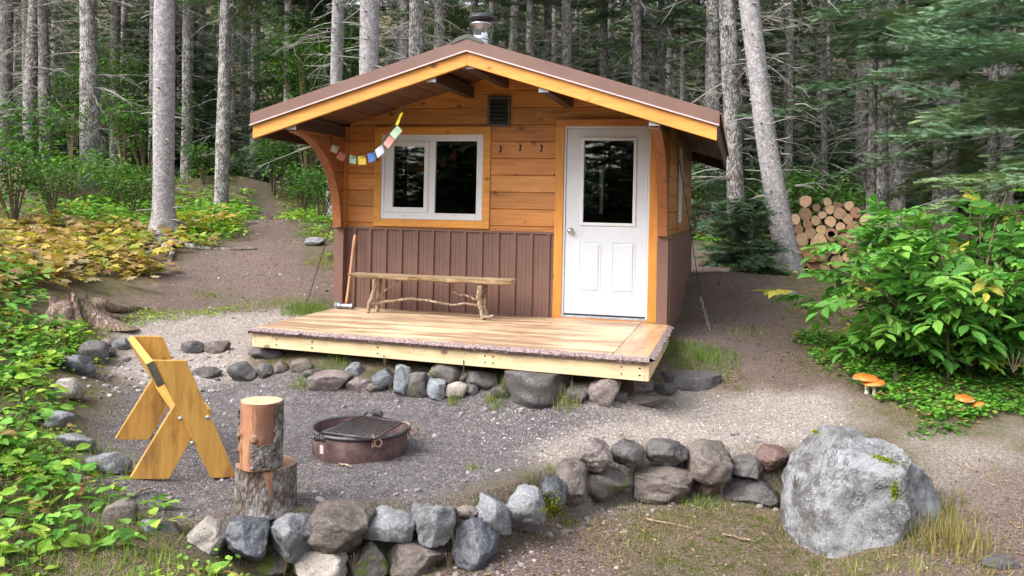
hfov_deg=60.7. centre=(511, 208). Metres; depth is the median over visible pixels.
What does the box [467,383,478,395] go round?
stone
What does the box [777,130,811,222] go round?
young conifer
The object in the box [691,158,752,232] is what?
leafy bush
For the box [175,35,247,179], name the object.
young conifer
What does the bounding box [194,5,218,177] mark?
spruce tree
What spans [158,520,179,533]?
stone
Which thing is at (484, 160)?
cabin
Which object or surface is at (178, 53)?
young conifer
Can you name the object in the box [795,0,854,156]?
spruce tree
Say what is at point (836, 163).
young conifer
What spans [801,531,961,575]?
dry grass clump
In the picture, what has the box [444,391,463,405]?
grass tuft
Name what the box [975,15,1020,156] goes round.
spruce tree
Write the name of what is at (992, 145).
fir tree
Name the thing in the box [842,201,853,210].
firewood log
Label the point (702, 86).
spruce tree
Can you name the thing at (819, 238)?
firewood log
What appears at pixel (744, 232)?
fir sapling
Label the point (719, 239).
forest floor plants
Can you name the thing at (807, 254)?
firewood log
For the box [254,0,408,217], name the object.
spruce tree
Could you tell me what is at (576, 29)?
spruce tree
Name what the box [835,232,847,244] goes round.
firewood log
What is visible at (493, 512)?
stone
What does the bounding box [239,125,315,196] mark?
leafy bush
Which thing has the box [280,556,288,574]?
weed
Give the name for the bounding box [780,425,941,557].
boulder
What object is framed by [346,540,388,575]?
stone
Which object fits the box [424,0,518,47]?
spruce tree
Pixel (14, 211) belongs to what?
leafy bush
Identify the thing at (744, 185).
leafy bush
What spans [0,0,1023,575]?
ground
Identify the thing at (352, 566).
weed
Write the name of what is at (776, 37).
spruce tree
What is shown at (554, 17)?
spruce tree
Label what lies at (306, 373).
stone
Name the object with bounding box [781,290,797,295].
stone
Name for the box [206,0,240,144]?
spruce tree
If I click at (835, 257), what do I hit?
firewood log
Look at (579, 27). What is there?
spruce tree
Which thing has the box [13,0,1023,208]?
wood
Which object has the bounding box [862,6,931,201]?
spruce tree
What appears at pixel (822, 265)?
firewood log
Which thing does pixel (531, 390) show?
stone
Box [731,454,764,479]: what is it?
stone
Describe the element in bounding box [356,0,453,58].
spruce tree
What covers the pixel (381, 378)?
stone
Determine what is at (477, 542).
stone
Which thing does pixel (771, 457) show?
stone
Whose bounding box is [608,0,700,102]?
spruce tree
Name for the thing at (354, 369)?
stone
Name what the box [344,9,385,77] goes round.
young conifer
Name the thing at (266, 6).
spruce tree
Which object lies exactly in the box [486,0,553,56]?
spruce tree
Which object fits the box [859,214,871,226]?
firewood log
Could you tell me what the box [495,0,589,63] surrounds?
spruce tree
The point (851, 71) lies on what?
spruce tree
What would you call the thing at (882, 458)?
moss
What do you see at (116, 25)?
spruce tree
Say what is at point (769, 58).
spruce tree
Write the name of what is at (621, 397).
stone
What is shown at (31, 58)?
spruce tree
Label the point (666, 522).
stick
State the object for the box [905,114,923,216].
young conifer
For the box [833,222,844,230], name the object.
firewood log
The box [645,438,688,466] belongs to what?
stone
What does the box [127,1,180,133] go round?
spruce tree
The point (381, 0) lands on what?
sky
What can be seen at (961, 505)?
dry grass clump
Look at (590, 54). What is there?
young conifer
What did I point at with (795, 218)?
firewood log
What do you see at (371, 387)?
stone
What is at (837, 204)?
firewood log
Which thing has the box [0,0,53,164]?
spruce tree
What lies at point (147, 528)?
stone
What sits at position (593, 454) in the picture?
stone
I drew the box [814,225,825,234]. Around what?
firewood log
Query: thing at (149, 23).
spruce tree
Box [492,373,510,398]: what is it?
grass tuft
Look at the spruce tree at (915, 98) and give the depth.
39.08 m
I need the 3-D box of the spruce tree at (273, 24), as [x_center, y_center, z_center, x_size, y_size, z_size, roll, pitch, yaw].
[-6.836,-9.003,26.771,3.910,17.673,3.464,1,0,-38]
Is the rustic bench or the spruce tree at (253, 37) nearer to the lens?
the rustic bench
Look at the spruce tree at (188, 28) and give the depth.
24.87 m
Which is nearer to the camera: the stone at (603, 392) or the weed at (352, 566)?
the weed at (352, 566)
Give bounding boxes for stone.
[43,410,74,430]
[53,378,85,400]
[55,433,96,450]
[60,355,95,377]
[77,340,108,364]
[85,451,132,473]
[101,338,112,345]
[101,499,138,524]
[109,347,116,356]
[111,338,131,349]
[140,518,162,531]
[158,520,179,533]
[181,341,203,353]
[186,515,227,554]
[191,367,222,377]
[204,340,230,353]
[225,515,269,561]
[226,361,257,381]
[248,347,283,358]
[256,554,290,575]
[257,363,272,378]
[269,512,311,563]
[273,360,289,373]
[290,358,312,372]
[293,551,347,575]
[303,369,320,377]
[304,237,325,245]
[306,369,352,390]
[306,498,375,553]
[344,362,364,376]
[345,377,370,392]
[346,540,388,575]
[363,505,414,543]
[366,382,376,392]
[371,368,394,390]
[386,537,445,575]
[393,364,410,395]
[406,372,427,397]
[411,503,455,547]
[426,378,445,400]
[428,363,462,385]
[445,381,467,399]
[451,517,501,571]
[456,505,477,518]
[458,368,472,381]
[464,371,498,389]
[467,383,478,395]
[475,492,511,536]
[490,385,508,397]
[503,370,572,408]
[506,484,545,532]
[541,474,566,512]
[554,457,587,506]
[567,390,588,403]
[572,437,612,472]
[587,466,632,502]
[588,377,620,406]
[611,438,644,468]
[615,390,627,402]
[627,392,668,407]
[631,463,695,504]
[636,379,653,392]
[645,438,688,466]
[654,382,676,395]
[660,370,720,391]
[684,438,733,485]
[694,481,719,497]
[723,475,780,507]
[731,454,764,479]
[755,444,788,470]
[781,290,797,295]
[981,553,1021,569]
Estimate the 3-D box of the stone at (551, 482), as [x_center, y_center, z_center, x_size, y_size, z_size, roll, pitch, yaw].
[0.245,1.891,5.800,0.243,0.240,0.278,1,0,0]
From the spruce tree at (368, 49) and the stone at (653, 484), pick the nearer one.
the stone at (653, 484)
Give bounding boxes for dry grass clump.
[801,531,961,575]
[905,499,1008,562]
[933,478,992,529]
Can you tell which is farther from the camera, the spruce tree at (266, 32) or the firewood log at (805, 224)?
the spruce tree at (266, 32)
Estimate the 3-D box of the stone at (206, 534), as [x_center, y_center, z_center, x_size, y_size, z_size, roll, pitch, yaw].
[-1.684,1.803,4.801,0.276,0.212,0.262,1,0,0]
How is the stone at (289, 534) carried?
on the ground at (994, 438)
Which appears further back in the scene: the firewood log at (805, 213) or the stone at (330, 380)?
the firewood log at (805, 213)
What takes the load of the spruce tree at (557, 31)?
on the ground at (994, 438)
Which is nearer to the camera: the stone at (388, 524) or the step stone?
the stone at (388, 524)
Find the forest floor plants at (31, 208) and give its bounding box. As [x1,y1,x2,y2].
[0,168,230,225]
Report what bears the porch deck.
on the ground at (994, 438)
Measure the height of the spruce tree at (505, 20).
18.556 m
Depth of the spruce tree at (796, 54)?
51.56 m
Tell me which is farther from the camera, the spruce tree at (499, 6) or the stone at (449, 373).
the spruce tree at (499, 6)
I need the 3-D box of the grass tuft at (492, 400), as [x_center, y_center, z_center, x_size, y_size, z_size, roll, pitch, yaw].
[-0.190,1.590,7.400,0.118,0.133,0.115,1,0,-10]
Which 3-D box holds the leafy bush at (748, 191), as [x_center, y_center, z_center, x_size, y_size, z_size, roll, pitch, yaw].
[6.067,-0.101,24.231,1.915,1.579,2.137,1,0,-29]
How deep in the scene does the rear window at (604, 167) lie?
13.37 m
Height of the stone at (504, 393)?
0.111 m
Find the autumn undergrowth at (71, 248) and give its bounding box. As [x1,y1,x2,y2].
[0,205,250,300]
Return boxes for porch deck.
[247,307,673,392]
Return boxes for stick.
[127,487,152,497]
[338,463,351,467]
[644,517,693,528]
[722,533,753,541]
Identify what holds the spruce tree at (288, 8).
on the ground at (994, 438)
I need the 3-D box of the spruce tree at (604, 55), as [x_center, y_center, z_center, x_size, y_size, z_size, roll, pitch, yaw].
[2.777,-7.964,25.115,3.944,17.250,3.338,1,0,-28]
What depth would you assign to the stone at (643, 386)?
7.93 m
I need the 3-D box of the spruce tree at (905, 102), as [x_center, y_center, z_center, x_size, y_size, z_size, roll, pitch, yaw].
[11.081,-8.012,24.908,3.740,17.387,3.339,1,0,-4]
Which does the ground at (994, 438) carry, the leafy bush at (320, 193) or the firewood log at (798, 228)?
the leafy bush at (320, 193)
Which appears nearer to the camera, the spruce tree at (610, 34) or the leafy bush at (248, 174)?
the leafy bush at (248, 174)
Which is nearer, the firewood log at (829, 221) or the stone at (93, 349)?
the stone at (93, 349)
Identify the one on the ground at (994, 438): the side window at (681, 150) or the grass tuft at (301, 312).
the grass tuft at (301, 312)
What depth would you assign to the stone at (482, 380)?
7.57 m
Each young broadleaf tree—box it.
[50,48,109,170]
[65,27,181,175]
[232,9,382,194]
[234,31,322,149]
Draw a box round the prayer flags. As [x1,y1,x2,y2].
[329,104,402,164]
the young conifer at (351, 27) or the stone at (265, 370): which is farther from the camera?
the young conifer at (351, 27)
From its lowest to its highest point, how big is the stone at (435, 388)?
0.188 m
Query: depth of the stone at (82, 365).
7.46 m
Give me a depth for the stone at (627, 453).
6.27 m
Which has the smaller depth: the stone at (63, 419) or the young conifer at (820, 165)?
the stone at (63, 419)
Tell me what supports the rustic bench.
on the porch deck
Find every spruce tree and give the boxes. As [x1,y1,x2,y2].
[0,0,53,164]
[0,0,103,169]
[0,0,110,173]
[12,0,79,167]
[13,0,79,151]
[13,6,37,141]
[16,0,78,141]
[42,0,147,188]
[49,0,99,164]
[55,0,149,174]
[97,0,147,97]
[97,0,148,165]
[98,10,127,101]
[113,0,217,172]
[114,0,194,180]
[127,0,175,154]
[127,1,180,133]
[129,0,211,132]
[136,0,212,261]
[145,0,216,179]
[175,0,271,206]
[175,4,218,131]
[176,2,218,125]
[177,0,232,177]
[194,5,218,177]
[203,0,278,177]
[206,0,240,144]
[206,0,262,175]
[230,0,272,176]
[233,0,330,185]
[235,0,282,151]
[238,0,329,188]
[249,0,304,142]
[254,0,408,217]
[261,1,329,98]
[304,0,414,74]
[343,1,359,74]
[344,1,396,63]
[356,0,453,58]
[379,0,430,67]
[379,0,445,60]
[379,0,455,63]
[380,0,469,48]
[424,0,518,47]
[426,0,470,50]
[444,0,536,54]
[445,0,539,45]
[483,0,540,48]
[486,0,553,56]
[494,2,551,57]
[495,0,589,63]
[509,12,543,57]
[518,1,590,68]
[518,3,589,70]
[534,0,594,67]
[536,3,572,48]
[536,6,614,68]
[549,0,659,213]
[557,6,599,70]
[577,0,702,93]
[581,1,650,78]
[608,0,686,97]
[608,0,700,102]
[608,7,657,83]
[626,0,699,97]
[629,1,699,94]
[629,2,679,99]
[649,0,701,94]
[649,0,705,104]
[653,0,703,97]
[653,0,775,228]
[656,23,692,97]
[660,0,768,179]
[661,0,828,240]
[678,22,704,102]
[688,0,784,186]
[692,9,721,104]
[698,19,785,136]
[719,0,793,186]
[719,1,798,193]
[735,0,854,274]
[740,0,852,213]
[742,0,810,188]
[765,0,817,142]
[770,0,798,147]
[772,0,865,222]
[772,5,815,155]
[793,2,848,165]
[794,0,836,148]
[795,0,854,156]
[798,0,857,169]
[820,0,930,178]
[821,0,960,228]
[823,0,947,253]
[833,0,857,144]
[837,14,869,106]
[839,0,869,208]
[852,1,931,189]
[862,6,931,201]
[906,2,930,192]
[909,4,988,219]
[918,13,985,217]
[944,1,1021,223]
[964,7,1000,215]
[968,3,1023,217]
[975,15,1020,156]
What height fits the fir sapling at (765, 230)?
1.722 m
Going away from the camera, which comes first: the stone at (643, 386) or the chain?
the stone at (643, 386)
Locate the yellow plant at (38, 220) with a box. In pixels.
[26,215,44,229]
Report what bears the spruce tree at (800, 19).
on the ground at (994, 438)
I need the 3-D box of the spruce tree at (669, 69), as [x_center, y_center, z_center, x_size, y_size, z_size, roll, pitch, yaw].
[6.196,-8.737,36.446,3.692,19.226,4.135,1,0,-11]
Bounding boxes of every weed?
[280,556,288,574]
[347,552,357,571]
[445,552,453,570]
[450,527,457,548]
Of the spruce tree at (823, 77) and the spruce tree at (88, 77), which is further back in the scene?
the spruce tree at (823, 77)
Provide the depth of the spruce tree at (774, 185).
13.46 m
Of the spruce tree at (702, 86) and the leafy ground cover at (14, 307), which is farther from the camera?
the spruce tree at (702, 86)
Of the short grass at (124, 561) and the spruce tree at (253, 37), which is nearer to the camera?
the short grass at (124, 561)
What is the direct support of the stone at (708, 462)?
on the stone at (702, 489)
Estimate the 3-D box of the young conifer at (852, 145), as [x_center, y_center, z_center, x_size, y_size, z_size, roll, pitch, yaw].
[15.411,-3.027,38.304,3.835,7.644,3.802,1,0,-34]
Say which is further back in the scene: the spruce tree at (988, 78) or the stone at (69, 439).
the spruce tree at (988, 78)
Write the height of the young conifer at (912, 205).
7.517 m
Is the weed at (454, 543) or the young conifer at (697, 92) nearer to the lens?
the weed at (454, 543)
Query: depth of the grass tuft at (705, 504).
6.20 m
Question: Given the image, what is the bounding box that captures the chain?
[700,296,709,329]
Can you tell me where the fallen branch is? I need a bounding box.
[213,247,257,250]
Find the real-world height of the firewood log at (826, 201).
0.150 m
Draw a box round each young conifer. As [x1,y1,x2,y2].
[13,68,67,157]
[14,28,79,163]
[14,63,21,160]
[55,28,109,168]
[100,0,180,172]
[100,86,140,173]
[130,2,215,177]
[130,94,176,169]
[175,13,230,176]
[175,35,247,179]
[177,26,249,170]
[212,54,241,155]
[229,0,358,184]
[264,1,359,184]
[299,18,379,191]
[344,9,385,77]
[424,0,468,50]
[554,0,608,204]
[561,10,599,194]
[584,39,631,213]
[584,169,599,213]
[680,84,701,216]
[683,50,757,220]
[691,72,722,198]
[702,2,807,220]
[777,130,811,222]
[781,37,852,200]
[796,95,850,198]
[797,91,866,221]
[808,130,850,221]
[838,62,909,208]
[905,32,932,210]
[905,57,983,214]
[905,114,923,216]
[906,63,999,216]
[953,69,1023,213]
[966,67,1023,208]
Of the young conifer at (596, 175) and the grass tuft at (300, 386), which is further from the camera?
the young conifer at (596, 175)
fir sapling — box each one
[690,163,726,239]
[695,195,765,267]
[709,198,797,275]
[726,185,794,271]
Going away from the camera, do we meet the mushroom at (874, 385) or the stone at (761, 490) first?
the stone at (761, 490)
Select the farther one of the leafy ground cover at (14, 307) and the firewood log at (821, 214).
the firewood log at (821, 214)
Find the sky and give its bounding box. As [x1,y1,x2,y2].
[350,0,854,5]
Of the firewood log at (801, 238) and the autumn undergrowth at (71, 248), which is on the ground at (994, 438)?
the autumn undergrowth at (71, 248)
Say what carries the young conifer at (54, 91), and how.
on the ground at (994, 438)
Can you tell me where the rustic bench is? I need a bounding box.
[347,272,515,319]
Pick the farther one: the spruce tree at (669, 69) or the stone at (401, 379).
the spruce tree at (669, 69)
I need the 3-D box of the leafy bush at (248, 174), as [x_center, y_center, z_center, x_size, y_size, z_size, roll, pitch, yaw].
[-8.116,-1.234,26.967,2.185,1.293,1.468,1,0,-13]
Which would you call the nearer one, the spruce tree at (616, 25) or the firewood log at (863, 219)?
the firewood log at (863, 219)
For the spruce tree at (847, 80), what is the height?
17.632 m
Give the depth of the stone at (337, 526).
4.87 m
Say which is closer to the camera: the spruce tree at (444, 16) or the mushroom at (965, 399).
the mushroom at (965, 399)
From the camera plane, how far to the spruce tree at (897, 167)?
18.38 m
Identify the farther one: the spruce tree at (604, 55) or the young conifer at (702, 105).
the young conifer at (702, 105)
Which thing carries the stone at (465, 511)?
on the stone at (477, 542)
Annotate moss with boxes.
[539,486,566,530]
[868,452,908,467]
[889,469,901,512]
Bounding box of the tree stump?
[35,292,149,335]
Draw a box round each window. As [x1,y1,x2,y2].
[380,135,482,220]
[584,165,606,216]
[671,147,682,222]
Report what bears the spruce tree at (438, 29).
on the ground at (994, 438)
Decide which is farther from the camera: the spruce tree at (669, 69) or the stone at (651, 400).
the spruce tree at (669, 69)
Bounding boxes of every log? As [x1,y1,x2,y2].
[237,396,283,471]
[791,214,799,223]
[793,224,802,233]
[795,232,806,244]
[798,196,811,207]
[798,207,811,220]
[798,245,804,253]
[801,220,811,228]
[801,247,818,261]
[802,262,810,270]
[803,228,815,238]
[808,233,826,248]
[809,216,819,225]
[809,262,819,268]
[811,204,819,211]
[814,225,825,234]
[816,211,826,218]
[819,261,829,269]
[821,198,831,206]
[822,216,835,226]
[823,205,833,213]
[824,228,837,240]
[828,254,842,267]
[831,202,841,208]
[831,208,845,218]
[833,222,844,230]
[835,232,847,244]
[840,214,852,223]
[840,250,852,261]
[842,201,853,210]
[843,221,858,237]
[843,237,857,248]
[847,207,860,217]
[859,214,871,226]
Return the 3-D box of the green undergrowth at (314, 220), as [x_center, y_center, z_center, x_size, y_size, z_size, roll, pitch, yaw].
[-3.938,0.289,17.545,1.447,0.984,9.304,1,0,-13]
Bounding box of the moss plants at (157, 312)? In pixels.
[63,304,244,342]
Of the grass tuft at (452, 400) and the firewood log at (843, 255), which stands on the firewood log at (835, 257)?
the firewood log at (843, 255)
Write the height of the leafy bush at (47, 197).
1.342 m
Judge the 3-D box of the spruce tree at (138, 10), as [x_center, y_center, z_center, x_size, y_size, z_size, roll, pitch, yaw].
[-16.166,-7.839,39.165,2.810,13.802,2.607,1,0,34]
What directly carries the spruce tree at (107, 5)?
on the ground at (994, 438)
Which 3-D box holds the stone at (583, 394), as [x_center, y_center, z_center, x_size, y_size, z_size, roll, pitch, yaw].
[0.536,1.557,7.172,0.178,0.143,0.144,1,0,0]
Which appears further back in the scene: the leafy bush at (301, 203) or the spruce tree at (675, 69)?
the spruce tree at (675, 69)
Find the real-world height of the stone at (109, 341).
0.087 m
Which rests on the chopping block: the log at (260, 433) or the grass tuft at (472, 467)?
the log at (260, 433)
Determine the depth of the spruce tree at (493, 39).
27.14 m
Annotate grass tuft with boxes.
[183,286,241,302]
[278,299,330,317]
[287,370,311,390]
[305,254,333,268]
[308,355,349,375]
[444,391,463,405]
[461,463,481,471]
[483,391,495,404]
[489,396,506,411]
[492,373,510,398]
[546,461,576,526]
[553,383,585,414]
[665,336,739,380]
[678,493,728,512]
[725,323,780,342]
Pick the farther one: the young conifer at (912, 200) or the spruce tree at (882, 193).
the young conifer at (912, 200)
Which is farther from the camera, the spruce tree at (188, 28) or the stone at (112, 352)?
the spruce tree at (188, 28)
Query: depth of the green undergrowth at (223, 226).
15.19 m
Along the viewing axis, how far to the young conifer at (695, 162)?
34.48 m
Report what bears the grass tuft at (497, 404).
on the ground at (994, 438)
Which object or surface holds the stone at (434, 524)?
on the stone at (414, 557)
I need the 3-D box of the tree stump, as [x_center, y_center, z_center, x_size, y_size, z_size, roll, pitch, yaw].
[-4.359,1.069,9.237,1.355,0.361,1.458,1,0,-35]
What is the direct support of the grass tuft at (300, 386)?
on the ground at (994, 438)
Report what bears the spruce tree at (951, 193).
on the ground at (994, 438)
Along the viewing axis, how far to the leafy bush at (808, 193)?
17.16 m
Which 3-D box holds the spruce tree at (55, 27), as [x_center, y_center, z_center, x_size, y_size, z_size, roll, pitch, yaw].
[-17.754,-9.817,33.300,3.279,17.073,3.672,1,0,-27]
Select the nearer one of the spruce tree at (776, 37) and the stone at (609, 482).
the stone at (609, 482)
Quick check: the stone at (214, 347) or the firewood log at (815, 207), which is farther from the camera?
the firewood log at (815, 207)
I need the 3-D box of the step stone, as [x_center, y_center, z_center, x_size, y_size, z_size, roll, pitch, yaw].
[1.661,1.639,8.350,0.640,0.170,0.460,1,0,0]
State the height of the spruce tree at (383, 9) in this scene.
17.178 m
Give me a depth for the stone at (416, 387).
7.51 m
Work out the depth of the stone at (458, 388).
7.50 m
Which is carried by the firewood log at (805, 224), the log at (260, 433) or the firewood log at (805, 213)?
the firewood log at (805, 213)
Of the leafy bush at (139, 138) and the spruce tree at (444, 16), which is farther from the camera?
the spruce tree at (444, 16)
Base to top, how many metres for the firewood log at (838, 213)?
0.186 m
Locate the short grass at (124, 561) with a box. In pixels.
[0,289,1023,575]
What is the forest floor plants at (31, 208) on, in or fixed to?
on the ground at (994, 438)
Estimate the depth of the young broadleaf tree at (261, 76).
26.86 m
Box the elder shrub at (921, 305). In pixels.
[752,186,1023,380]
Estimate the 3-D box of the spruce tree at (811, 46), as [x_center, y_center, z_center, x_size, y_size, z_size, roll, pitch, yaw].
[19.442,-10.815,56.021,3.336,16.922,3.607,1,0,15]
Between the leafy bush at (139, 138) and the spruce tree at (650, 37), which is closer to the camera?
the leafy bush at (139, 138)
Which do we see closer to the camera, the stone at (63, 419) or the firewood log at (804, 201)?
the stone at (63, 419)
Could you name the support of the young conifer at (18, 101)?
on the ground at (994, 438)
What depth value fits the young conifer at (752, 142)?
31.65 m
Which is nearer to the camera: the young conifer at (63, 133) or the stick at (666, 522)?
the stick at (666, 522)
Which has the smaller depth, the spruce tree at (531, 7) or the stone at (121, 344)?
the stone at (121, 344)
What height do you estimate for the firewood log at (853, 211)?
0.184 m
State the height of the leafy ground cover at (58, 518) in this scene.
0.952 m
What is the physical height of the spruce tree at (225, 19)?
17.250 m
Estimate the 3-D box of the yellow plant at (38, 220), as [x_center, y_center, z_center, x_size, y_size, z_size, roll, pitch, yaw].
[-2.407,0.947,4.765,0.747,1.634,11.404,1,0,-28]
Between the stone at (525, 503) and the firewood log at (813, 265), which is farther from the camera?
the firewood log at (813, 265)
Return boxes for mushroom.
[853,373,878,393]
[862,379,885,395]
[955,394,974,407]
[971,402,984,406]
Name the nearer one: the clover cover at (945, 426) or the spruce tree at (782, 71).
the clover cover at (945, 426)
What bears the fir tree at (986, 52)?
on the ground at (994, 438)
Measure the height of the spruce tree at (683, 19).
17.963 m
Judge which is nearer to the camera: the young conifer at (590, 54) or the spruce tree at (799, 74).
the young conifer at (590, 54)
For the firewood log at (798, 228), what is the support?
on the firewood log at (801, 238)
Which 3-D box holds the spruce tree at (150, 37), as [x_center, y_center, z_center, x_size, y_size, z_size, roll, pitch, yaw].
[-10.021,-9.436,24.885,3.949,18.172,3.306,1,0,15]
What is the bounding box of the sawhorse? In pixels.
[115,336,234,478]
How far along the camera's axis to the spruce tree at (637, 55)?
24.00 m
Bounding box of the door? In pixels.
[564,129,648,317]
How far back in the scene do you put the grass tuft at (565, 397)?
7.13 m
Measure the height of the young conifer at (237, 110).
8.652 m
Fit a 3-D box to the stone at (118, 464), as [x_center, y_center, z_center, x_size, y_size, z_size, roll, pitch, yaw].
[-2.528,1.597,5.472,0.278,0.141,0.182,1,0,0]
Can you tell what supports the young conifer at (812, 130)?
on the ground at (994, 438)
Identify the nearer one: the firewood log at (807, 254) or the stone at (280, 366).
the stone at (280, 366)
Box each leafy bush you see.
[0,89,105,191]
[0,127,79,227]
[7,148,93,220]
[17,136,135,202]
[74,154,152,202]
[75,79,211,179]
[76,157,179,220]
[175,138,235,183]
[214,152,260,177]
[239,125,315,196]
[261,153,326,217]
[274,160,343,219]
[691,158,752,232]
[697,175,756,210]
[698,183,763,227]
[744,157,833,209]
[755,162,866,228]
[801,174,899,232]
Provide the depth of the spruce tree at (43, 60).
23.88 m
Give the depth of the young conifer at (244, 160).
25.03 m
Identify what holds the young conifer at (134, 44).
on the ground at (994, 438)
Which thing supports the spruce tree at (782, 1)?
on the ground at (994, 438)
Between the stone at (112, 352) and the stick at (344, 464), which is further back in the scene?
the stone at (112, 352)
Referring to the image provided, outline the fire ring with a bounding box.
[311,410,418,464]
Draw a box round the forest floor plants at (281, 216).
[263,182,344,231]
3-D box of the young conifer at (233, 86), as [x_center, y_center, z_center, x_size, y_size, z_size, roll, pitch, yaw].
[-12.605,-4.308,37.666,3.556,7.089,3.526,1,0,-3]
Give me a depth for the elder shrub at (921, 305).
8.18 m
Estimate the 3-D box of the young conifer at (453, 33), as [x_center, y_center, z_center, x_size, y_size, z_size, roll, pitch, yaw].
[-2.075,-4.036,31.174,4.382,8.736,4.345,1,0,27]
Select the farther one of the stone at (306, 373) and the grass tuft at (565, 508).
the stone at (306, 373)
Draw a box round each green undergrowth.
[20,178,267,228]
[171,201,256,246]
[281,199,333,257]
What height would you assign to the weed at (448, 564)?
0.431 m
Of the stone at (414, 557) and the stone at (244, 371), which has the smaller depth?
the stone at (414, 557)
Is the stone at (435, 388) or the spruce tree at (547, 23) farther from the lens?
the spruce tree at (547, 23)
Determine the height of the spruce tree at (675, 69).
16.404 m
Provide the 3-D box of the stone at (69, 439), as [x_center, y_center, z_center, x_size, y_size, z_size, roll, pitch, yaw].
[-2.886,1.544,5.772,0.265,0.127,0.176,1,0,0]
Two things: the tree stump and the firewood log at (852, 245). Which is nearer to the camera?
the tree stump
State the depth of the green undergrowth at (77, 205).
18.02 m
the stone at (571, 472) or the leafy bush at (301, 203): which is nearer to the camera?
the stone at (571, 472)
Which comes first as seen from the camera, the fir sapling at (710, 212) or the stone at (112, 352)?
the stone at (112, 352)
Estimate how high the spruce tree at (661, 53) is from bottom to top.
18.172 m
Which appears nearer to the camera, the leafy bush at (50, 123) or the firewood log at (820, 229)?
the firewood log at (820, 229)
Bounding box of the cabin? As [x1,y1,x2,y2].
[249,12,728,336]
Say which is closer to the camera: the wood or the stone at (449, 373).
the stone at (449, 373)
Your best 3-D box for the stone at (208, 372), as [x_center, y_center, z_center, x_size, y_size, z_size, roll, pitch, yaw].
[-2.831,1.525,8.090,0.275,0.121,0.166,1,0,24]
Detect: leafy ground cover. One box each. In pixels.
[0,239,53,343]
[0,312,238,575]
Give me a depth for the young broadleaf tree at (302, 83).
22.94 m
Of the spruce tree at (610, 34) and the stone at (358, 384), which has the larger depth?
the spruce tree at (610, 34)
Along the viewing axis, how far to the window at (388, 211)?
9.86 m
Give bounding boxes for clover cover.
[790,325,1023,420]
[906,412,981,438]
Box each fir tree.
[738,0,1023,254]
[819,0,1023,261]
[843,0,1023,244]
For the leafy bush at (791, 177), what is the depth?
23.69 m
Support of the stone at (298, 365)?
on the ground at (994, 438)
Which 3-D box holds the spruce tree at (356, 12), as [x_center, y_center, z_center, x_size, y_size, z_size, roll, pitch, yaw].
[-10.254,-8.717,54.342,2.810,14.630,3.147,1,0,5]
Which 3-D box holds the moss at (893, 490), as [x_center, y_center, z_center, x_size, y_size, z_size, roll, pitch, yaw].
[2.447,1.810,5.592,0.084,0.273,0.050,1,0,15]
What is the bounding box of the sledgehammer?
[334,234,356,308]
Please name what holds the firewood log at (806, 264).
on the ground at (994, 438)
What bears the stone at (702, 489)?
on the ground at (994, 438)
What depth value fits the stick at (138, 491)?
5.13 m
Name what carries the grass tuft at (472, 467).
on the ground at (994, 438)
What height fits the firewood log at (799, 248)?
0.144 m
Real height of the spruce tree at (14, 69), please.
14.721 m
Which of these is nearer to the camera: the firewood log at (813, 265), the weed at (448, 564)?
the weed at (448, 564)
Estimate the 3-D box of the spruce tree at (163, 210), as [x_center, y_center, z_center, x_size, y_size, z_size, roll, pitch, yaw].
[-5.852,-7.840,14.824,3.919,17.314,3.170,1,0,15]
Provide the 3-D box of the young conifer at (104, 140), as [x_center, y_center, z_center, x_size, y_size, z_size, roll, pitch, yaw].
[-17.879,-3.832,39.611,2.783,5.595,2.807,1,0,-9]
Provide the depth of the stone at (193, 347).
8.59 m
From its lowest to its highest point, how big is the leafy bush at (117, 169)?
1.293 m
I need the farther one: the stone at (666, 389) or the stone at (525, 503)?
the stone at (666, 389)
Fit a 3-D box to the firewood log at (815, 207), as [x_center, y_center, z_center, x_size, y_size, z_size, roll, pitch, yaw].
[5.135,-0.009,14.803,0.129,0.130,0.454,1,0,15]
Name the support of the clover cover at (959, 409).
on the ground at (994, 438)
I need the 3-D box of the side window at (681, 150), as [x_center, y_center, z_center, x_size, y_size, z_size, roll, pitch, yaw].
[1.981,-0.279,10.491,0.082,0.900,0.600,1,0,15]
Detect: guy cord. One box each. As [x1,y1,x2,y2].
[307,220,332,301]
[679,160,700,295]
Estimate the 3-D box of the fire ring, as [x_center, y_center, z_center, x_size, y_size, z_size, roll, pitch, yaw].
[-1.063,1.624,6.221,0.769,0.246,0.775,1,0,15]
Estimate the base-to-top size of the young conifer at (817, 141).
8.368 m
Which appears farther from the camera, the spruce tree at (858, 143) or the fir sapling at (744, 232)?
the spruce tree at (858, 143)
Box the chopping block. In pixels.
[234,455,296,519]
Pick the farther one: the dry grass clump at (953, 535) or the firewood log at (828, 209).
the firewood log at (828, 209)
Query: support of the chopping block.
on the ground at (994, 438)
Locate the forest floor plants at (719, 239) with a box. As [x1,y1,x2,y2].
[692,221,841,278]
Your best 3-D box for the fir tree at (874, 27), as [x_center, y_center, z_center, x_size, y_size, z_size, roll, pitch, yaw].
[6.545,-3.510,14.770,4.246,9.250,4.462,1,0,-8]
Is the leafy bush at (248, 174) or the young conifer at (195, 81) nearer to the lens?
the leafy bush at (248, 174)
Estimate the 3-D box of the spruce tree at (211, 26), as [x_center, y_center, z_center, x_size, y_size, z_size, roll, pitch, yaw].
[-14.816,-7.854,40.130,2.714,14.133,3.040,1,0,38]
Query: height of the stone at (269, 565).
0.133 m

